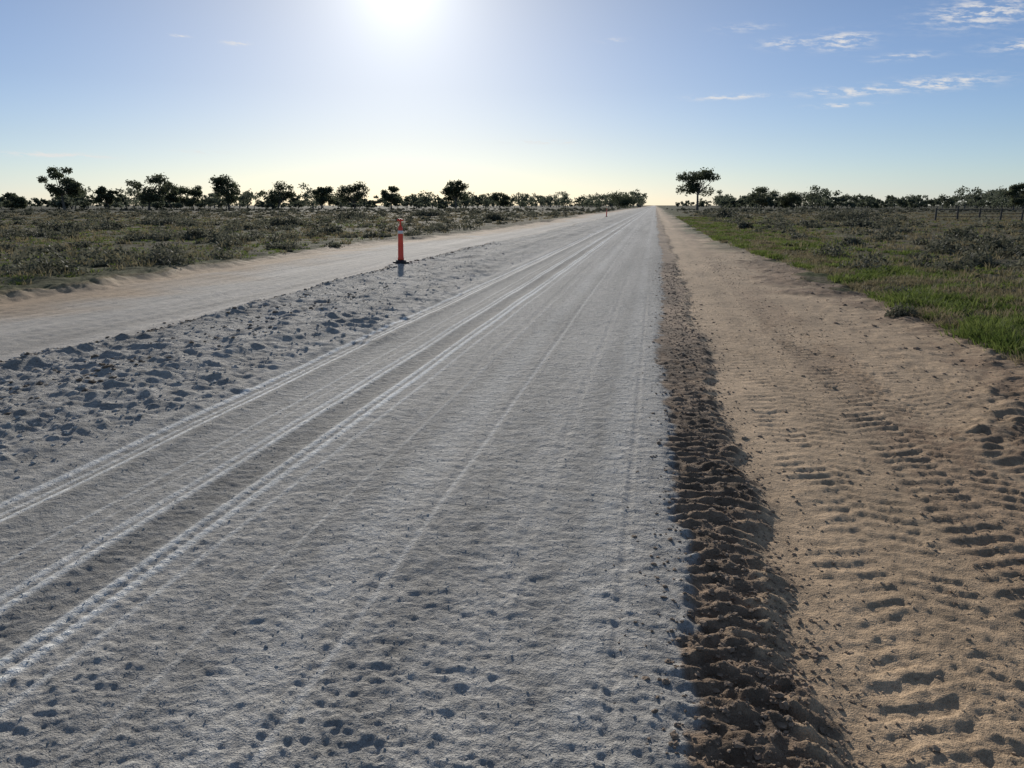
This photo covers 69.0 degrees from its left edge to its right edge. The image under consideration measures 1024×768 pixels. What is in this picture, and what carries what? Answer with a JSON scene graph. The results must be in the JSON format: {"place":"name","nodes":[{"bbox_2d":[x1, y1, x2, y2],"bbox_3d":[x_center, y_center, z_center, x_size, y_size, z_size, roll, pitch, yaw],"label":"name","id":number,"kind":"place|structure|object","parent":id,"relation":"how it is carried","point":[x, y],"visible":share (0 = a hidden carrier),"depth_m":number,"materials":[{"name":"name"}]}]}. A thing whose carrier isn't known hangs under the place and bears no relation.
{"place":"outdoors","nodes":[
{"label":"outdoors","id":0,"kind":"place"},
{"bbox_2d":[0,205,653,360],"bbox_3d":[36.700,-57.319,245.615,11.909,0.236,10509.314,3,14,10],"label":"dirt road","id":1,"kind":"structure","parent":0,"point":[35,321],"depth_m":15.06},
{"bbox_2d":[0,243,490,361],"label":"verge clods","id":2,"kind":"object","parent":1,"relation":"on","point":[150,330],"visible":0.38,"depth_m":13.29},
{"bbox_2d":[0,205,696,767],"bbox_3d":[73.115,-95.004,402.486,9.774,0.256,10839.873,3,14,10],"label":"gravel road","id":3,"kind":"structure","parent":0,"point":[598,279],"depth_m":3.75,"materials":[{"name":"grey gravel"}]},
{"bbox_2d":[0,285,387,414],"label":"verge clods","id":4,"kind":"object","parent":3,"relation":"on","point":[80,379],"visible":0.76,"depth_m":7.57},
{"bbox_2d":[0,243,557,477],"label":"gravel clods","id":5,"kind":"object","parent":3,"relation":"on","point":[66,432],"visible":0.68,"depth_m":7.49,"materials":[{"name":"grey gravel"}]},
{"bbox_2d":[0,305,682,767],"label":"gravel crumbs","id":6,"kind":"object","parent":3,"relation":"on","point":[352,581],"visible":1,"depth_m":3.23,"materials":[{"name":"grey gravel"}]},
{"bbox_2d":[393,219,408,263],"bbox_3d":[-3.059,-3.923,20.457,0.434,1.194,0.434,-3,15,-14],"label":"traffic bollard","id":7,"kind":"object","parent":3,"relation":"on","point":[400,260],"visible":1,"depth_m":20.42,"materials":[{"name":"red plastic"}]},
{"bbox_2d":[0,205,1023,325],"bbox_3d":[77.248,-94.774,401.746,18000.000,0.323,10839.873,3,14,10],"label":"ground","id":8,"kind":"structure","parent":0,"point":[63,280],"depth_m":39.79,"materials":[{"name":"green plant"}]},
{"bbox_2d":[1,192,27,208],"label":"eucalyptus tree","id":9,"kind":"object","parent":8,"relation":"on","point":[18,202],"visible":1,"depth_m":268.34,"materials":[{"name":"green plant"}]},
{"bbox_2d":[36,166,85,210],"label":"eucalyptus tree","id":10,"kind":"object","parent":8,"relation":"on","point":[72,186],"visible":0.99,"depth_m":212.05,"materials":[{"name":"green plant"}]},
{"bbox_2d":[34,220,89,231],"bbox_3d":[-27.838,-9.791,46.623,3.180,0.921,3.015,3,14,10],"label":"saltbush shrub","id":11,"kind":"object","parent":8,"relation":"on","point":[57,225],"visible":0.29,"depth_m":46.01,"materials":[{"name":"green plant"}]},
{"bbox_2d":[92,186,120,206],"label":"eucalyptus tree","id":12,"kind":"object","parent":8,"relation":"on","point":[107,197],"visible":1,"depth_m":264.67,"materials":[{"name":"green plant"}]},
{"bbox_2d":[95,219,125,228],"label":"saltbush shrub","id":13,"kind":"object","parent":8,"relation":"on","point":[116,224],"visible":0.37,"depth_m":51.80,"materials":[{"name":"green plant"}]},
{"bbox_2d":[125,172,182,209],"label":"eucalyptus tree","id":14,"kind":"object","parent":8,"relation":"on","point":[150,195],"visible":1,"depth_m":247.98,"materials":[{"name":"green plant"}]},
{"bbox_2d":[130,215,198,224],"bbox_3d":[-30.017,-14.081,64.279,5.855,0.992,5.110,3,14,10],"label":"saltbush shrub","id":15,"kind":"object","parent":8,"relation":"on","point":[170,219],"visible":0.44,"depth_m":63.33,"materials":[{"name":"green plant"}]},
{"bbox_2d":[159,181,179,208],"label":"eucalyptus tree","id":16,"kind":"object","parent":8,"relation":"on","point":[169,197],"visible":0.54,"depth_m":264.76,"materials":[{"name":"green plant"}]},
{"bbox_2d":[176,185,202,208],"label":"eucalyptus tree","id":17,"kind":"object","parent":8,"relation":"on","point":[188,202],"visible":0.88,"depth_m":284.48,"materials":[{"name":"green plant"}]},
{"bbox_2d":[0,216,387,286],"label":"green grass","id":18,"kind":"structure","parent":8,"relation":"on","point":[142,248],"depth_m":32.69,"materials":[{"name":"green plant"}]},
{"bbox_2d":[183,227,215,237],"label":"saltbush shrub","id":19,"kind":"object","parent":8,"relation":"on","point":[198,231],"visible":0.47,"depth_m":36.04,"materials":[{"name":"green plant"}]},
{"bbox_2d":[208,174,240,209],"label":"eucalyptus tree","id":20,"kind":"object","parent":8,"relation":"on","point":[224,184],"visible":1,"depth_m":255.80,"materials":[{"name":"green plant"}]},
{"bbox_2d":[258,180,298,207],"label":"eucalyptus tree","id":21,"kind":"object","parent":8,"relation":"on","point":[278,196],"visible":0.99,"depth_m":289.06,"materials":[{"name":"green plant"}]},
{"bbox_2d":[266,214,303,226],"bbox_3d":[-17.621,-12.722,58.301,3.423,1.175,3.587,3,14,10],"label":"saltbush shrub","id":22,"kind":"object","parent":8,"relation":"on","point":[296,221],"visible":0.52,"depth_m":57.52,"materials":[{"name":"green plant"}]},
{"bbox_2d":[312,186,335,208],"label":"eucalyptus tree","id":23,"kind":"object","parent":8,"relation":"on","point":[323,194],"visible":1,"depth_m":307.51,"materials":[{"name":"green plant"}]},
{"bbox_2d":[315,224,343,233],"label":"saltbush shrub","id":24,"kind":"object","parent":8,"relation":"on","point":[332,229],"visible":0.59,"depth_m":43.67,"materials":[{"name":"green plant"}]},
{"bbox_2d":[333,210,368,218],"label":"saltbush shrub","id":25,"kind":"object","parent":8,"relation":"on","point":[346,214],"visible":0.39,"depth_m":85.14,"materials":[{"name":"green plant"}]},
{"bbox_2d":[333,181,369,208],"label":"eucalyptus tree","id":26,"kind":"object","parent":8,"relation":"on","point":[345,192],"visible":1,"depth_m":311.99,"materials":[{"name":"green plant"}]},
{"bbox_2d":[380,185,402,208],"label":"eucalyptus tree","id":27,"kind":"object","parent":8,"relation":"on","point":[392,197],"visible":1,"depth_m":322.71,"materials":[{"name":"green plant"}]},
{"bbox_2d":[410,209,446,215],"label":"saltbush shrub","id":28,"kind":"object","parent":8,"relation":"on","point":[422,212],"visible":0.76,"depth_m":115.03,"materials":[{"name":"green plant"}]},
{"bbox_2d":[441,179,468,208],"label":"eucalyptus tree","id":29,"kind":"object","parent":8,"relation":"on","point":[453,189],"visible":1,"depth_m":298.60,"materials":[{"name":"green plant"}]},
{"bbox_2d":[481,213,504,220],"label":"saltbush shrub","id":30,"kind":"object","parent":8,"relation":"on","point":[494,217],"visible":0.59,"depth_m":77.50,"materials":[{"name":"green plant"}]},
{"bbox_2d":[490,192,511,207],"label":"eucalyptus tree","id":31,"kind":"object","parent":8,"relation":"on","point":[504,200],"visible":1,"depth_m":367.12,"materials":[{"name":"green plant"}]},
{"bbox_2d":[2,194,1008,206],"bbox_3d":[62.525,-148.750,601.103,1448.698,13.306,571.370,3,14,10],"label":"horizon treeline","id":32,"kind":"object","parent":8,"relation":"on","point":[702,203],"visible":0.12,"depth_m":674.85,"materials":[{"name":"green plant"}]},
{"bbox_2d":[0,203,1023,295],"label":"saltbush shrubs","id":33,"kind":"object","parent":8,"relation":"on","point":[155,252],"visible":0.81,"depth_m":39.30,"materials":[{"name":"green plant"}]},
{"bbox_2d":[0,182,1023,208],"bbox_3d":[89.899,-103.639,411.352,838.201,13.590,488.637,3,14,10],"label":"distant treeline","id":34,"kind":"object","parent":8,"relation":"on","point":[995,198],"visible":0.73,"depth_m":376.72,"materials":[{"name":"green plant"}]},
{"bbox_2d":[606,189,639,207],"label":"eucalyptus tree","id":35,"kind":"object","parent":8,"relation":"on","point":[627,200],"visible":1,"depth_m":413.30,"materials":[{"name":"green plant"}]},
{"bbox_2d":[676,167,720,209],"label":"eucalyptus tree","id":36,"kind":"object","parent":8,"relation":"on","point":[693,184],"visible":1,"depth_m":246.33,"materials":[{"name":"green plant"}]},
{"bbox_2d":[716,205,732,217],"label":"saltbush shrub","id":37,"kind":"object","parent":8,"relation":"on","point":[727,213],"visible":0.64,"depth_m":93.70,"materials":[{"name":"green plant"}]},
{"bbox_2d":[737,221,753,228],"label":"saltbush shrub","id":38,"kind":"object","parent":8,"relation":"on","point":[743,225],"visible":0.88,"depth_m":53.10,"materials":[{"name":"green plant"}]},
{"bbox_2d":[747,186,780,207],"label":"eucalyptus tree","id":39,"kind":"object","parent":8,"relation":"on","point":[754,196],"visible":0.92,"depth_m":358.08,"materials":[{"name":"green plant"}]},
{"bbox_2d":[774,191,809,207],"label":"eucalyptus tree","id":40,"kind":"object","parent":8,"relation":"on","point":[787,199],"visible":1,"depth_m":363.33,"materials":[{"name":"green plant"}]},
{"bbox_2d":[796,219,818,225],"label":"saltbush shrub","id":41,"kind":"object","parent":8,"relation":"on","point":[806,222],"visible":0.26,"depth_m":59.95,"materials":[{"name":"green plant"}]},
{"bbox_2d":[812,208,881,220],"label":"saltbush shrub","id":42,"kind":"object","parent":8,"relation":"on","point":[827,216],"visible":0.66,"depth_m":77.73,"materials":[{"name":"green plant"}]},
{"bbox_2d":[676,216,1023,358],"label":"green grass","id":43,"kind":"structure","parent":8,"relation":"on","point":[992,333],"depth_m":12.94,"materials":[{"name":"green plant"}]},
{"bbox_2d":[838,234,866,245],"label":"saltbush shrub","id":44,"kind":"object","parent":8,"relation":"on","point":[849,239],"visible":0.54,"depth_m":30.30,"materials":[{"name":"green plant"}]},
{"bbox_2d":[840,218,876,227],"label":"saltbush shrub","id":45,"kind":"object","parent":8,"relation":"on","point":[860,224],"visible":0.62,"depth_m":53.15,"materials":[{"name":"green plant"}]},
{"bbox_2d":[733,252,1023,561],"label":"soil clods","id":46,"kind":"object","parent":8,"relation":"on","point":[1012,426],"visible":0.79,"depth_m":8.69,"materials":[{"name":"brown soil"}]},
{"bbox_2d":[881,282,911,294],"bbox_3d":[7.184,-1.714,13.755,0.693,0.349,0.646,-7,15,-26],"label":"saltbush shrub","id":47,"kind":"object","parent":8,"relation":"on","point":[894,289],"visible":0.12,"depth_m":13.77,"materials":[{"name":"green plant"}]},
{"bbox_2d":[923,239,965,250],"bbox_3d":[15.810,-5.087,27.492,1.373,0.544,1.462,3,14,10],"label":"saltbush shrub","id":48,"kind":"object","parent":8,"relation":"on","point":[943,244],"visible":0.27,"depth_m":27.26,"materials":[{"name":"green plant"}]},
{"bbox_2d":[941,227,979,238],"bbox_3d":[22.869,-7.613,37.878,2.095,0.774,2.109,3,14,10],"label":"saltbush shrub","id":49,"kind":"object","parent":8,"relation":"on","point":[952,233],"visible":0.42,"depth_m":38.01,"materials":[{"name":"green plant"}]},
{"bbox_2d":[934,206,1023,220],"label":"wire fence","id":50,"kind":"object","parent":8,"relation":"on","point":[957,216],"visible":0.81,"depth_m":81.66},
{"bbox_2d":[957,254,1002,269],"bbox_3d":[12.623,-3.297,20.293,1.082,0.460,1.271,3,14,10],"label":"saltbush shrub","id":51,"kind":"object","parent":8,"relation":"on","point":[982,260],"visible":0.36,"depth_m":20.02,"materials":[{"name":"green plant"}]},
{"bbox_2d":[1001,182,1023,208],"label":"eucalyptus tree","id":52,"kind":"object","parent":8,"relation":"on","point":[1015,192],"visible":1,"depth_m":265.17,"materials":[{"name":"green plant"}]},
{"bbox_2d":[0,0,1023,204],"label":"sky","id":53,"kind":"structure","parent":0,"point":[879,99],"materials":[{"name":"blue"}]},
{"bbox_2d":[655,206,1023,767],"bbox_3d":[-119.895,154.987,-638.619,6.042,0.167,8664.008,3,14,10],"label":"dirt track","id":54,"kind":"structure","parent":0,"point":[967,683],"depth_m":4.07,"materials":[{"name":"soil"}]},
{"bbox_2d":[605,263,913,767],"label":"soil clods","id":55,"kind":"object","parent":54,"relation":"on","point":[786,705],"visible":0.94,"depth_m":2.93,"materials":[{"name":"brown soil"}]},
{"bbox_2d":[684,256,1023,766],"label":"sand crumbs","id":56,"kind":"object","parent":54,"relation":"on","point":[933,748],"visible":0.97,"depth_m":4.36,"materials":[{"name":"beige sand"}]},
{"bbox_2d":[884,303,919,318],"bbox_3d":[5.885,-1.107,11.212,0.502,0.255,0.552,7,15,26],"label":"saltbush shrub","id":57,"kind":"object","parent":54,"relation":"on","point":[901,311],"visible":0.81,"depth_m":11.14,"materials":[{"name":"green plant"}]},
{"bbox_2d":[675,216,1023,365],"bbox_3d":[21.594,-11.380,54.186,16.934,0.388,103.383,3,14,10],"label":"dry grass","id":58,"kind":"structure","parent":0,"point":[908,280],"depth_m":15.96,"materials":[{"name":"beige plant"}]},
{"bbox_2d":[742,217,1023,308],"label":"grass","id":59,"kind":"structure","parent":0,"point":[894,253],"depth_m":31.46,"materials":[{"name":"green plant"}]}
]}

